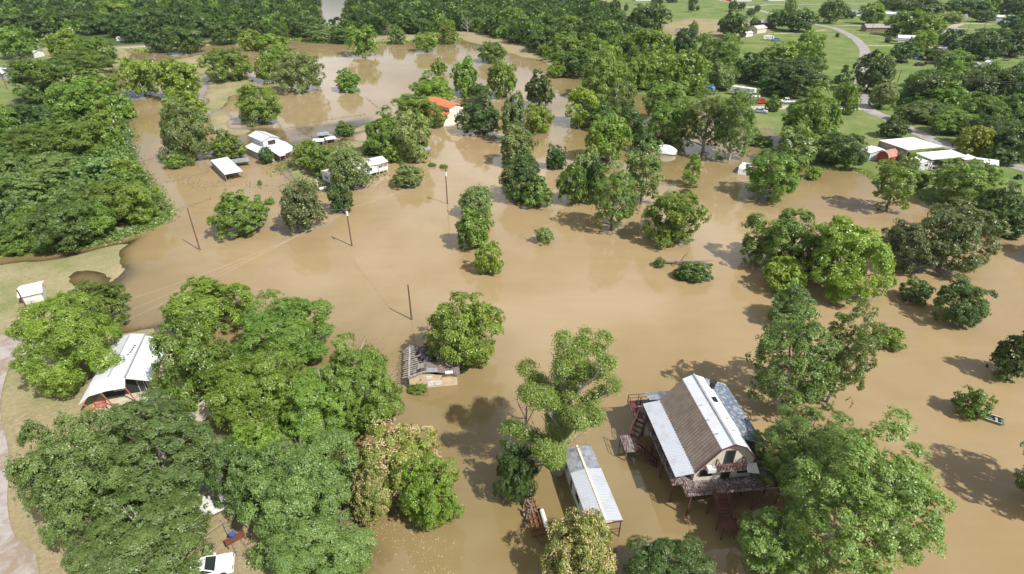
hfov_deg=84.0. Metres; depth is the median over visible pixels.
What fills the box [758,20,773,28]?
house
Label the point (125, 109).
bush
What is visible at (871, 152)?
farm shed
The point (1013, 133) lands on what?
tree
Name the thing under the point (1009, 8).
tree
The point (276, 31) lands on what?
tree
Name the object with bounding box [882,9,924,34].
tree
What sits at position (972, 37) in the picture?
tree
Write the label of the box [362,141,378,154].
bush
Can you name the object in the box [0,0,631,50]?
distant woods
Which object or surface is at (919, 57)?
van
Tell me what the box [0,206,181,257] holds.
shore grass
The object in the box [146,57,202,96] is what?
tree
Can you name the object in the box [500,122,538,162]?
tree
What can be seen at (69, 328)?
tree
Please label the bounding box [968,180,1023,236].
tree
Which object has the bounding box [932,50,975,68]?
tree
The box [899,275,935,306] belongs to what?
evergreen tree
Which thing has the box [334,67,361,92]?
tree
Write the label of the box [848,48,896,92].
tree
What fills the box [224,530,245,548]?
burn bench
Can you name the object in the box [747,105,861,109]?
driveway
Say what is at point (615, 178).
tree
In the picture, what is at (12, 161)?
vine thicket
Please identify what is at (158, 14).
tree
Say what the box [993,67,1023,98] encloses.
tree
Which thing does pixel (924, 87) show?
tree
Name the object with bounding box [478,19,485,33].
tree
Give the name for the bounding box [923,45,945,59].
tree
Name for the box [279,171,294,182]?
drift debris
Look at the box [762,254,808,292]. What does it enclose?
tree
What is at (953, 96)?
tree
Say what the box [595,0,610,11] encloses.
tree
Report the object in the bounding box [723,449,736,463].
door
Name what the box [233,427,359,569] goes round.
tree
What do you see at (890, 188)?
tree
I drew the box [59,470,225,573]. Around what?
tree
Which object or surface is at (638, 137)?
tree
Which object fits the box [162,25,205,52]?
tree
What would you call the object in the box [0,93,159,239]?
undergrowth
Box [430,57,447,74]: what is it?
tree
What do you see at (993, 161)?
farm shed
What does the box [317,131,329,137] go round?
chicken coop
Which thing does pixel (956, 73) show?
tree
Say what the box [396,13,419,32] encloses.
tree
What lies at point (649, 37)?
tree
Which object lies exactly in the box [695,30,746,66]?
tree
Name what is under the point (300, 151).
tree
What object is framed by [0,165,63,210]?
vine thicket
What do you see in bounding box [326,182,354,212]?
evergreen tree
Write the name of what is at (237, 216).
tree
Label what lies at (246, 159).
open shelter
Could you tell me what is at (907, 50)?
tree
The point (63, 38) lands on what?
tree
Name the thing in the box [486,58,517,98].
tree
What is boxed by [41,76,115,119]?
tree
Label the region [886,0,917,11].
tree
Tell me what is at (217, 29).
tree
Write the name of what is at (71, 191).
tree
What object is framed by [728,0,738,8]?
tree
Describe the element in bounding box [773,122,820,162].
tree
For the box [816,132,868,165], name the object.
tree
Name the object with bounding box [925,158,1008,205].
tree
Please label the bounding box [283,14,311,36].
tree
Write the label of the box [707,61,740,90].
tree
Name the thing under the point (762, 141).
bush
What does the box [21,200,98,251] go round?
tree
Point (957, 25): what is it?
road
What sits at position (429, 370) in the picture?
ruined cottage
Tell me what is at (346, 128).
bush
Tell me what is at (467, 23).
dead tree
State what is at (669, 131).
tree
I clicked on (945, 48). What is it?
house
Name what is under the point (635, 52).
tree
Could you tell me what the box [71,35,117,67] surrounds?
tree
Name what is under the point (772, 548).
tree
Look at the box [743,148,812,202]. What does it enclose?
tree
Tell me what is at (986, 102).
tree
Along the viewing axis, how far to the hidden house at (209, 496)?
58.00 m
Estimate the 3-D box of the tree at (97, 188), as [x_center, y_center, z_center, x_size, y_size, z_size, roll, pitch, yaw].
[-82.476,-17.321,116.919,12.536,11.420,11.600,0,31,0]
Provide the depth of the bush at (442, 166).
148.49 m
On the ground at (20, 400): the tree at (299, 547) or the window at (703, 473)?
the tree at (299, 547)
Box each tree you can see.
[0,10,25,30]
[0,25,38,57]
[0,103,26,128]
[0,123,73,154]
[1,56,38,80]
[1,102,51,127]
[2,202,60,255]
[2,403,137,548]
[3,290,125,397]
[5,57,77,101]
[18,13,57,37]
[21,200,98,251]
[33,111,82,131]
[37,25,83,63]
[39,118,112,155]
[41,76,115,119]
[49,47,115,73]
[52,8,85,25]
[53,177,106,207]
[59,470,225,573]
[61,198,116,244]
[67,279,131,331]
[69,67,121,95]
[70,175,138,221]
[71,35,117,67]
[78,10,108,34]
[83,388,239,506]
[87,99,126,134]
[93,0,127,15]
[94,120,127,151]
[103,13,140,37]
[106,157,142,179]
[113,56,158,95]
[115,179,164,223]
[117,24,145,42]
[127,8,166,29]
[142,28,170,52]
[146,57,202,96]
[146,311,239,419]
[156,96,215,165]
[157,275,258,333]
[160,13,188,30]
[160,90,208,125]
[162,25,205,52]
[187,13,222,36]
[196,47,254,80]
[202,342,317,437]
[203,440,267,519]
[205,21,239,43]
[206,189,270,239]
[210,128,247,158]
[220,420,296,473]
[229,289,335,367]
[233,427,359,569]
[234,82,282,126]
[236,14,265,34]
[238,29,260,50]
[253,33,289,50]
[253,49,289,83]
[262,511,378,573]
[264,21,289,39]
[268,43,291,59]
[269,48,326,92]
[277,364,366,452]
[278,181,327,232]
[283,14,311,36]
[290,138,321,166]
[311,332,405,432]
[326,141,371,189]
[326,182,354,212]
[329,27,350,43]
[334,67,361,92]
[340,9,361,25]
[345,24,378,56]
[351,462,394,525]
[357,417,441,506]
[363,14,385,31]
[364,104,398,154]
[390,109,431,163]
[391,93,447,129]
[392,162,425,187]
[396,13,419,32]
[399,451,464,530]
[408,69,456,100]
[410,18,432,33]
[412,32,438,50]
[421,290,506,374]
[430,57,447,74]
[435,21,458,43]
[448,54,478,98]
[454,7,471,24]
[454,93,501,134]
[454,206,495,249]
[458,184,493,218]
[461,15,472,35]
[466,83,492,102]
[474,240,503,274]
[475,2,493,12]
[476,38,506,63]
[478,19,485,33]
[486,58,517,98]
[492,438,540,504]
[497,324,623,476]
[498,151,540,202]
[499,3,525,20]
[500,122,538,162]
[501,89,526,136]
[514,16,532,32]
[521,176,553,207]
[524,69,554,107]
[524,103,552,134]
[525,32,549,49]
[534,227,554,245]
[540,506,618,573]
[546,61,568,77]
[546,144,567,168]
[547,31,581,52]
[555,48,595,76]
[556,161,590,206]
[557,15,582,29]
[565,86,604,126]
[576,145,599,184]
[578,33,602,50]
[580,44,633,102]
[584,20,596,27]
[584,111,633,163]
[585,157,607,204]
[586,100,618,127]
[589,159,639,230]
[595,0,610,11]
[596,19,622,32]
[604,8,625,19]
[607,34,631,53]
[609,0,620,11]
[609,75,637,112]
[619,106,643,135]
[622,534,717,573]
[624,140,664,204]
[625,46,643,62]
[626,55,651,89]
[628,0,673,30]
[629,28,674,56]
[629,121,656,151]
[640,188,711,246]
[641,80,692,119]
[645,50,676,80]
[646,98,698,145]
[651,0,662,3]
[655,249,712,264]
[663,50,710,95]
[673,24,700,52]
[679,87,732,150]
[680,153,702,187]
[688,0,698,3]
[688,3,695,11]
[690,20,698,29]
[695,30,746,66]
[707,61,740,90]
[711,89,759,159]
[716,8,750,36]
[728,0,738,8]
[728,88,747,112]
[734,51,769,82]
[735,505,811,573]
[738,2,745,10]
[739,206,817,269]
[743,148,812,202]
[744,300,842,417]
[746,8,756,15]
[748,397,861,509]
[749,16,758,26]
[754,5,760,11]
[756,59,788,78]
[757,73,793,95]
[761,40,811,60]
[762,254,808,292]
[764,94,781,111]
[766,8,786,28]
[766,282,817,328]
[767,59,834,97]
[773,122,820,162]
[773,404,959,573]
[779,7,820,31]
[780,80,843,145]
[784,0,797,12]
[788,225,839,274]
[794,43,828,71]
[797,29,826,55]
[799,214,897,305]
[806,298,888,410]
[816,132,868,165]
[818,0,846,23]
[832,64,851,83]
[833,82,863,114]
[838,3,851,18]
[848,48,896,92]
[857,0,887,23]
[867,78,901,107]
[870,151,923,211]
[876,0,891,9]
[876,114,913,138]
[876,218,939,273]
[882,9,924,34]
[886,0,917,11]
[890,40,920,62]
[893,100,944,122]
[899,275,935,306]
[902,196,1011,272]
[903,72,955,99]
[907,0,948,13]
[909,30,938,52]
[912,8,947,36]
[919,103,954,121]
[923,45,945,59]
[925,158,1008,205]
[928,80,971,107]
[928,106,978,133]
[930,273,998,327]
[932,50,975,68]
[934,59,976,85]
[935,28,968,50]
[940,10,964,23]
[942,0,991,15]
[949,125,997,156]
[954,67,1018,96]
[956,112,1020,147]
[957,91,1014,120]
[961,28,986,49]
[964,34,1010,60]
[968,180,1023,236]
[970,9,998,21]
[974,0,1006,15]
[975,27,1013,39]
[980,144,1023,164]
[985,330,1023,382]
[988,92,1023,121]
[989,119,1023,162]
[991,216,1023,238]
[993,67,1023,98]
[997,11,1023,30]
[997,30,1023,56]
[998,0,1023,14]
[1010,22,1023,39]
[1013,441,1023,492]
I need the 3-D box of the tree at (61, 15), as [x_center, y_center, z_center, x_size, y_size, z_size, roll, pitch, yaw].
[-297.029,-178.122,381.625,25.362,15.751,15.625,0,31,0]
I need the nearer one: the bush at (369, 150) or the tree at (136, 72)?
the bush at (369, 150)
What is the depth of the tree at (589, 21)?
336.14 m
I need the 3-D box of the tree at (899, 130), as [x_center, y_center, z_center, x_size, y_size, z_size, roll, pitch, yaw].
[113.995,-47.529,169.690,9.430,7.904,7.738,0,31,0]
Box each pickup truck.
[753,98,766,103]
[780,97,794,103]
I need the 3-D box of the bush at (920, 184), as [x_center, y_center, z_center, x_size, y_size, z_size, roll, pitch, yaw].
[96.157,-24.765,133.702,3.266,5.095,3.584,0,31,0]
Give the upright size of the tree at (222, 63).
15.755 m
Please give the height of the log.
0.225 m
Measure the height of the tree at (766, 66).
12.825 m
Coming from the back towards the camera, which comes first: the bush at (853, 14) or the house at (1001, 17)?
the bush at (853, 14)
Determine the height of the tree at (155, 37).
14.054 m
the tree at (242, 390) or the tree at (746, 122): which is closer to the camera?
the tree at (242, 390)
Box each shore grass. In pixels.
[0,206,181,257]
[121,116,174,211]
[126,36,463,51]
[751,123,940,208]
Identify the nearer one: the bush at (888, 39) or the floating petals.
the floating petals
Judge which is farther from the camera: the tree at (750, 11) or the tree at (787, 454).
the tree at (750, 11)
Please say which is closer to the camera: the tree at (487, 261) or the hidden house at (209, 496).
the hidden house at (209, 496)
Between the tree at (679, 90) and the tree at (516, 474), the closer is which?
the tree at (516, 474)
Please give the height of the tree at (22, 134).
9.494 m
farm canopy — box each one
[878,137,943,162]
[915,150,967,168]
[953,154,975,167]
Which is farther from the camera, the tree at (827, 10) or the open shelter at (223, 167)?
the tree at (827, 10)
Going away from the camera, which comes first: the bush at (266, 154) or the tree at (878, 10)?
the bush at (266, 154)
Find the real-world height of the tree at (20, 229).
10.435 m
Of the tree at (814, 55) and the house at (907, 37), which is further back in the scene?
the house at (907, 37)
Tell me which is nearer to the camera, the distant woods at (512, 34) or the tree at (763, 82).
the tree at (763, 82)
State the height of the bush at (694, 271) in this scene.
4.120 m
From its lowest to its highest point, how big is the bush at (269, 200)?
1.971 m
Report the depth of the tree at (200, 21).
350.72 m
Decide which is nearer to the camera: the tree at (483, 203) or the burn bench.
the burn bench
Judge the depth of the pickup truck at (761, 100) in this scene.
206.20 m
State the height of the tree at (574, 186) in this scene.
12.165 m
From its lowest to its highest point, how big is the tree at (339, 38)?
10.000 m
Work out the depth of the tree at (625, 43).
285.57 m
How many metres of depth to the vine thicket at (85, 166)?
131.78 m
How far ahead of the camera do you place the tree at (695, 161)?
134.78 m
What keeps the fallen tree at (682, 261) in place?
in the flood water
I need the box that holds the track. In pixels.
[768,30,824,33]
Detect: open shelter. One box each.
[210,157,243,181]
[230,157,249,163]
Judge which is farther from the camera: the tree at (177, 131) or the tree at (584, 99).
the tree at (584, 99)
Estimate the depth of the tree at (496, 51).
278.87 m
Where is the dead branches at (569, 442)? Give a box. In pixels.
[531,418,583,468]
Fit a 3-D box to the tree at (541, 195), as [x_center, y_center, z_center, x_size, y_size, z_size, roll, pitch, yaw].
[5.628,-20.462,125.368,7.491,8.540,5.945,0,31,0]
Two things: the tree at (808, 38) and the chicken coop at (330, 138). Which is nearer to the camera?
the chicken coop at (330, 138)
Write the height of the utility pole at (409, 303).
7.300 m
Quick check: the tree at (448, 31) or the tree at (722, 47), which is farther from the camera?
the tree at (448, 31)
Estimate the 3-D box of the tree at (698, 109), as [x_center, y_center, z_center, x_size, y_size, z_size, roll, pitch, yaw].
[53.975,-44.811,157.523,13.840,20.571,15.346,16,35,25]
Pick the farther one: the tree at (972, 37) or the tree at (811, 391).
the tree at (972, 37)
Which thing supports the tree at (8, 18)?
on the ground at (20, 400)
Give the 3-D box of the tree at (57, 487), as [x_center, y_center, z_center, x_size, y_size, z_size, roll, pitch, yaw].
[-40.105,19.005,53.692,10.115,16.173,9.985,0,31,0]
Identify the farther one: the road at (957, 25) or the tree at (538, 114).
the road at (957, 25)
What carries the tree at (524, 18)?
on the ground at (20, 400)
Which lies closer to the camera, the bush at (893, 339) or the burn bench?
the burn bench
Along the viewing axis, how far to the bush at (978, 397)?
69.00 m
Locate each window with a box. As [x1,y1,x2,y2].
[268,139,274,144]
[699,470,711,476]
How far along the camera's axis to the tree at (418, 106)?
176.16 m
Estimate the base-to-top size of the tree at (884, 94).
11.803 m
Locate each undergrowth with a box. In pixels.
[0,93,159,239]
[535,25,712,94]
[896,59,1023,146]
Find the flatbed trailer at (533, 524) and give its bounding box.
[522,496,545,543]
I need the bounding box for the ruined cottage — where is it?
[402,343,459,387]
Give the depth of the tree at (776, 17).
386.19 m
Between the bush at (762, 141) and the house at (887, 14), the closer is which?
the bush at (762, 141)
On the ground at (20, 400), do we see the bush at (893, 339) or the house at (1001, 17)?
the house at (1001, 17)
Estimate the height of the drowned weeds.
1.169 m
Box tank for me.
[540,508,547,527]
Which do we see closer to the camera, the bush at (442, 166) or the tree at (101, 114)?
the bush at (442, 166)
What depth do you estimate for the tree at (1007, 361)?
74.65 m
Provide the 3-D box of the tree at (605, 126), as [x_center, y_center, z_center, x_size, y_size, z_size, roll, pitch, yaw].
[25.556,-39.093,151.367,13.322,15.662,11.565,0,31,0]
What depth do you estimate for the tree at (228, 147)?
151.34 m
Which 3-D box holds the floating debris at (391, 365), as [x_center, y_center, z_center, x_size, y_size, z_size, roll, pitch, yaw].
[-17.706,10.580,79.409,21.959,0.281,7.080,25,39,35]
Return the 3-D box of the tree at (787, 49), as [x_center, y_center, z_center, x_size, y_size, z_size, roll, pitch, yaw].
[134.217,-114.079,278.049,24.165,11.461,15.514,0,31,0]
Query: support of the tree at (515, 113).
on the ground at (20, 400)
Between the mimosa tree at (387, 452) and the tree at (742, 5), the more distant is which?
the tree at (742, 5)
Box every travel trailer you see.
[116,36,127,41]
[730,85,756,93]
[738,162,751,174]
[763,35,773,39]
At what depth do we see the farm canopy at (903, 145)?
153.09 m
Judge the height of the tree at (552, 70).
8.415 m
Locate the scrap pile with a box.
[520,493,537,527]
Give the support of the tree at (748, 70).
on the ground at (20, 400)
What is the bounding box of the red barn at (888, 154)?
[875,148,899,161]
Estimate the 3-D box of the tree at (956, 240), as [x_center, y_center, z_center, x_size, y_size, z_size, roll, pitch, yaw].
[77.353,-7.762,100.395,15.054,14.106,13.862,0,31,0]
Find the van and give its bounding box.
[913,55,923,59]
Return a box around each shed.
[17,281,45,303]
[740,31,753,36]
[861,145,884,159]
[909,156,933,169]
[973,157,998,168]
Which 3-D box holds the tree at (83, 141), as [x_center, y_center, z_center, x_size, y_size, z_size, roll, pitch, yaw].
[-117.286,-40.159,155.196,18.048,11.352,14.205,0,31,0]
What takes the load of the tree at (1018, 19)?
on the ground at (20, 400)
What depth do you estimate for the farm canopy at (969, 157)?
147.06 m
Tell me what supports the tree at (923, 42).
on the ground at (20, 400)
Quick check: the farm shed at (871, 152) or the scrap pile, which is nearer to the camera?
the scrap pile
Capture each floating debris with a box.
[170,174,276,190]
[334,334,430,395]
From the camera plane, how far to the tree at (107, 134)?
154.20 m
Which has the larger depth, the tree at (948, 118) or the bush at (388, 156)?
the tree at (948, 118)
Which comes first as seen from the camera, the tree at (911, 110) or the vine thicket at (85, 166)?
the vine thicket at (85, 166)
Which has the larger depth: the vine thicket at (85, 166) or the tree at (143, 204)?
the vine thicket at (85, 166)
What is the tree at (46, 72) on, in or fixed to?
on the ground at (20, 400)
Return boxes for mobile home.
[321,156,387,183]
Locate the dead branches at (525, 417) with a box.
[503,398,541,453]
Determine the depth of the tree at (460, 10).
397.71 m
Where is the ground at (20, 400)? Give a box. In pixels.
[0,0,1023,573]
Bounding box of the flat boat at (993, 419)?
[972,414,1003,425]
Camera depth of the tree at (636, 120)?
169.56 m
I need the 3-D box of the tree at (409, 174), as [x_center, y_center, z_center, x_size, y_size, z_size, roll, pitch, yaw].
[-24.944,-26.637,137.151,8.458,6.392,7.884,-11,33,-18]
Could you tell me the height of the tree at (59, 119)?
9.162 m
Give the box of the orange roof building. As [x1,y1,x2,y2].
[426,97,463,125]
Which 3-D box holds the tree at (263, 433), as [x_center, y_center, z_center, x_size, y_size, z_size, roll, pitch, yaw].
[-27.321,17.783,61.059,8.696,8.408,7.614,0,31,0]
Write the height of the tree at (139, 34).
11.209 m
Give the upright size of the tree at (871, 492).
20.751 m
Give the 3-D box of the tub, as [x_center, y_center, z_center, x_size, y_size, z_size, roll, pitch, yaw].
[-26.913,23.891,54.824,0.580,0.450,0.580,0,31,0]
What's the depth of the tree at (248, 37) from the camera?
310.77 m
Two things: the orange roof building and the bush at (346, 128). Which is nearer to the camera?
the bush at (346, 128)
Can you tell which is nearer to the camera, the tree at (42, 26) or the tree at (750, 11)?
the tree at (42, 26)
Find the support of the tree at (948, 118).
on the ground at (20, 400)
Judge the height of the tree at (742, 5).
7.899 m
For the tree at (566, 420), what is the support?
on the ground at (20, 400)
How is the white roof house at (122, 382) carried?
on the ground at (20, 400)
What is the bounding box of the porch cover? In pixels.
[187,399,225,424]
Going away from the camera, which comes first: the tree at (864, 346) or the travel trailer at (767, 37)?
the tree at (864, 346)
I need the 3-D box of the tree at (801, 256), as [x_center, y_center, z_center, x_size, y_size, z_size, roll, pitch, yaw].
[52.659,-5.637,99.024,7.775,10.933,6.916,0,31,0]
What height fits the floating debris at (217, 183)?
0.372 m
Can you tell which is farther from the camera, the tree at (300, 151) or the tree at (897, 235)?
the tree at (300, 151)
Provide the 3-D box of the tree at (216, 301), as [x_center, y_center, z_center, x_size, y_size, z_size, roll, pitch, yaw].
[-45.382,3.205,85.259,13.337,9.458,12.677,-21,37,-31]
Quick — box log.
[221,519,246,556]
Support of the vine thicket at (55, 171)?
on the ground at (20, 400)
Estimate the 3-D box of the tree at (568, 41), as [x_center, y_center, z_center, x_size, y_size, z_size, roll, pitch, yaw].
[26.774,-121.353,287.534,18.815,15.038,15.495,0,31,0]
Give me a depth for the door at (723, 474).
58.02 m
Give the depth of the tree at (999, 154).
147.41 m
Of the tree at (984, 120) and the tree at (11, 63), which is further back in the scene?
the tree at (11, 63)
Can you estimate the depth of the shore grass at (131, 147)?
151.13 m
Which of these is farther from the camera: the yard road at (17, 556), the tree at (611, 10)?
the tree at (611, 10)
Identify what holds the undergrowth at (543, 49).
on the ground at (20, 400)
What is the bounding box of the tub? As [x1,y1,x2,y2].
[229,531,235,538]
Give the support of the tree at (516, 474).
on the ground at (20, 400)
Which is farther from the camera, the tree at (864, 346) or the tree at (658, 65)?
the tree at (658, 65)
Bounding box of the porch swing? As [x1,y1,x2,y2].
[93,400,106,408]
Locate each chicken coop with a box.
[312,138,324,144]
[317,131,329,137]
[324,136,336,143]
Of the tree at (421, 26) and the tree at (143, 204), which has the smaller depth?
the tree at (143, 204)
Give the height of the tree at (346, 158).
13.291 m
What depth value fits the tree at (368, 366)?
64.71 m
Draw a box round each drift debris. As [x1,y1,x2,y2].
[278,114,365,130]
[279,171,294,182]
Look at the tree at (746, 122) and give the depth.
147.62 m
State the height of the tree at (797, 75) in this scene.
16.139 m
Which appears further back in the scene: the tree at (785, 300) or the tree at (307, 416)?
the tree at (785, 300)
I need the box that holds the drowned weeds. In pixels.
[253,137,389,195]
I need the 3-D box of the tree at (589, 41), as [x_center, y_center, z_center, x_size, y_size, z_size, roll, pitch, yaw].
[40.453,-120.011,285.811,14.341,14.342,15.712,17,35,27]
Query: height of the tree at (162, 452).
15.608 m
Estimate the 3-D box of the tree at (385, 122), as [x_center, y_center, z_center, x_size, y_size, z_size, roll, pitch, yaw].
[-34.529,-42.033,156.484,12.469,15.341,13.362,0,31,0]
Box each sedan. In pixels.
[176,552,234,573]
[753,108,767,113]
[914,62,925,65]
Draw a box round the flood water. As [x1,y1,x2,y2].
[0,0,1023,573]
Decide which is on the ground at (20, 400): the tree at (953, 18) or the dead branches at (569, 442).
the tree at (953, 18)
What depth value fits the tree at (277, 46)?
274.03 m
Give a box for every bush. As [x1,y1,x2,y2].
[0,234,34,255]
[108,90,137,118]
[161,150,186,168]
[258,145,274,163]
[263,196,274,204]
[305,147,335,177]
[334,120,355,135]
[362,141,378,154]
[382,141,406,161]
[407,383,427,394]
[439,164,447,168]
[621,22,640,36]
[653,257,665,267]
[673,267,690,279]
[677,261,713,282]
[749,135,773,146]
[804,166,822,179]
[849,11,856,17]
[869,322,906,351]
[885,36,891,42]
[913,171,930,189]
[949,384,998,420]
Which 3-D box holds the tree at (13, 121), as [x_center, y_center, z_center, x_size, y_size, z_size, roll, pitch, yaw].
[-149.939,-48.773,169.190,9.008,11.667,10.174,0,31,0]
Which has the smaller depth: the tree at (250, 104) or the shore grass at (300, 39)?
the tree at (250, 104)
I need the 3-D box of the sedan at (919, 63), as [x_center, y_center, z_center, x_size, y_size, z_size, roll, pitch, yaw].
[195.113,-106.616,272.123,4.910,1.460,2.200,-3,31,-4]
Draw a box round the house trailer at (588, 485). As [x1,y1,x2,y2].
[564,445,622,536]
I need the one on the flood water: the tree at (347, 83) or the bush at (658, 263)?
the bush at (658, 263)
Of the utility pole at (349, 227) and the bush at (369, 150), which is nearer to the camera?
the utility pole at (349, 227)
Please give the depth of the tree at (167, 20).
362.49 m
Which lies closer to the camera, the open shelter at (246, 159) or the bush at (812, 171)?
the bush at (812, 171)
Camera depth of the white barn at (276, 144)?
156.52 m
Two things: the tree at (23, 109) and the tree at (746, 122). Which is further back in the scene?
the tree at (23, 109)
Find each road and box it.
[0,334,38,573]
[719,0,1023,170]
[948,23,983,26]
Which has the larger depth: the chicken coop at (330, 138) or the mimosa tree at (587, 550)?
the chicken coop at (330, 138)
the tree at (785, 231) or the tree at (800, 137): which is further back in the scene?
the tree at (800, 137)
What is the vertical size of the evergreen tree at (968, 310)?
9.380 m
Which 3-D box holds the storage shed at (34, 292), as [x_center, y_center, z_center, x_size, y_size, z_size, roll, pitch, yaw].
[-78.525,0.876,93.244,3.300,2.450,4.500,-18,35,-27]
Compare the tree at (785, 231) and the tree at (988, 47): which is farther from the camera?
the tree at (988, 47)
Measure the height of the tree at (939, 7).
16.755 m
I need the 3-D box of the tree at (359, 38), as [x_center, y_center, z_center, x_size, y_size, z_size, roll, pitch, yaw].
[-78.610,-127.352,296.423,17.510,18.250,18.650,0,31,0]
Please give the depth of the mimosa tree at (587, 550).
49.27 m
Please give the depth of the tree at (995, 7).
457.03 m
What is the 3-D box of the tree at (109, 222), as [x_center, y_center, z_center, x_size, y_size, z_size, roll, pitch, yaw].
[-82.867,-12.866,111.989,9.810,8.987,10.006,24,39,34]
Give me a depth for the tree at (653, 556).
49.75 m
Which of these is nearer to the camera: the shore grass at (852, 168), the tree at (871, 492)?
the tree at (871, 492)
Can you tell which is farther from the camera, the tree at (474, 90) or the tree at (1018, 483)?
the tree at (474, 90)
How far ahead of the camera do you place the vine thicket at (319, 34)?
338.56 m
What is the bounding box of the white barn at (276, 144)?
[245,130,296,162]
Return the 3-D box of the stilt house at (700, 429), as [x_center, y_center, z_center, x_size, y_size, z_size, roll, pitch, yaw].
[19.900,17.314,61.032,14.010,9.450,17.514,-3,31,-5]
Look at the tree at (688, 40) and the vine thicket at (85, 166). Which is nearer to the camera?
the vine thicket at (85, 166)
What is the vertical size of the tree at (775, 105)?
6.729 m
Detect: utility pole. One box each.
[16,290,29,311]
[187,208,200,249]
[345,207,352,245]
[407,285,412,319]
[445,169,447,203]
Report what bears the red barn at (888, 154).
on the ground at (20, 400)
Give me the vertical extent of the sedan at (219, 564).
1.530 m
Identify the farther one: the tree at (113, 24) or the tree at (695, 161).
the tree at (113, 24)
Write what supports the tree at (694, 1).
on the ground at (20, 400)
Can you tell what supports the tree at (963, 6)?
on the ground at (20, 400)
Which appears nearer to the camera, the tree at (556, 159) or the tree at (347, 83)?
the tree at (556, 159)
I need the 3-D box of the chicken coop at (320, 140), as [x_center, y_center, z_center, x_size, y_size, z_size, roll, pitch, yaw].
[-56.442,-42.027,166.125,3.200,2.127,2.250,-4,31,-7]
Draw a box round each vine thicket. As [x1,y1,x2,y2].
[0,148,29,178]
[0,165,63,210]
[0,197,23,232]
[20,153,80,182]
[70,157,117,182]
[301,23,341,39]
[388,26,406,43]
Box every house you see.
[0,68,11,78]
[14,49,44,57]
[79,333,172,411]
[193,432,291,515]
[619,373,783,539]
[750,25,766,33]
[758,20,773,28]
[860,24,892,31]
[885,11,896,16]
[895,35,915,41]
[927,45,948,50]
[990,15,1010,21]
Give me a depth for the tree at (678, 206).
108.05 m
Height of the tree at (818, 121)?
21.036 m
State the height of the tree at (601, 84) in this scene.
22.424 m
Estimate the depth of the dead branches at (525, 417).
62.84 m
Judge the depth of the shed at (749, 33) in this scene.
357.83 m
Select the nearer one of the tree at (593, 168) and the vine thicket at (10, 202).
the vine thicket at (10, 202)
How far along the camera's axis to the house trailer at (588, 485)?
58.31 m
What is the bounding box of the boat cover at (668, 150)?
[658,145,677,155]
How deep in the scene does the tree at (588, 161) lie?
133.75 m
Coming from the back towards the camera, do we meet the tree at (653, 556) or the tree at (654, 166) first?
the tree at (654, 166)
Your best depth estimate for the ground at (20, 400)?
163.94 m
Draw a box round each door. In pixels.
[136,380,146,391]
[720,472,729,478]
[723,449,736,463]
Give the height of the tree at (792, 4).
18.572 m
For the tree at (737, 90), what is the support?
on the ground at (20, 400)
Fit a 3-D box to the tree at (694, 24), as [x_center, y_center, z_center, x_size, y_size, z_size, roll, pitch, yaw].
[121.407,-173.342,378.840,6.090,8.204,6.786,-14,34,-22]
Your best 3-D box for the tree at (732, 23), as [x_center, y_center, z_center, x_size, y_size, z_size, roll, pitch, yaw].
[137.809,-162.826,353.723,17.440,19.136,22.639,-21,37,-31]
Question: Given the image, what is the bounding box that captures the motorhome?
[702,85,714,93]
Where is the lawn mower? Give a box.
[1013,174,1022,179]
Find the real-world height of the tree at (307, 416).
11.077 m
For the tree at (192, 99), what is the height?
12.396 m
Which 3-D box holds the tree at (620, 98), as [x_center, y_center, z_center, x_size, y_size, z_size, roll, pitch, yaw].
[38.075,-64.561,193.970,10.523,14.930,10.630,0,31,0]
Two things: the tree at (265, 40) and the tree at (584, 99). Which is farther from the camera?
the tree at (265, 40)
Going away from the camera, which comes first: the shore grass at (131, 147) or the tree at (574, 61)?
the shore grass at (131, 147)
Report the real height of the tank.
0.456 m
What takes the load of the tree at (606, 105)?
on the ground at (20, 400)
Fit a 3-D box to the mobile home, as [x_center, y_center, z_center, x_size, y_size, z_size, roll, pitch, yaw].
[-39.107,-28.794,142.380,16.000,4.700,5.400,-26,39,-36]
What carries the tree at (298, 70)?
on the ground at (20, 400)
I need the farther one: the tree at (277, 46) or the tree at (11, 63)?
the tree at (277, 46)
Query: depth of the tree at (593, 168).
123.99 m
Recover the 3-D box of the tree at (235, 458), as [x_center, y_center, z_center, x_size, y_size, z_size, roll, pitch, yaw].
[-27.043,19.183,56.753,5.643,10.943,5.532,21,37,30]
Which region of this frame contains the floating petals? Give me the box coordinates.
[354,504,478,573]
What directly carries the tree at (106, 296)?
on the ground at (20, 400)
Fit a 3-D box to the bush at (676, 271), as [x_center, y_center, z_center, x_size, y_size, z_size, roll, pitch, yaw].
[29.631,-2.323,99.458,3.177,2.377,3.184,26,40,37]
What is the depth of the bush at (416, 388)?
73.80 m
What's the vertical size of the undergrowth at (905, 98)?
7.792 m
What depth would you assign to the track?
375.33 m
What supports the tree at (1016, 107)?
on the ground at (20, 400)
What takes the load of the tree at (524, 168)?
on the ground at (20, 400)

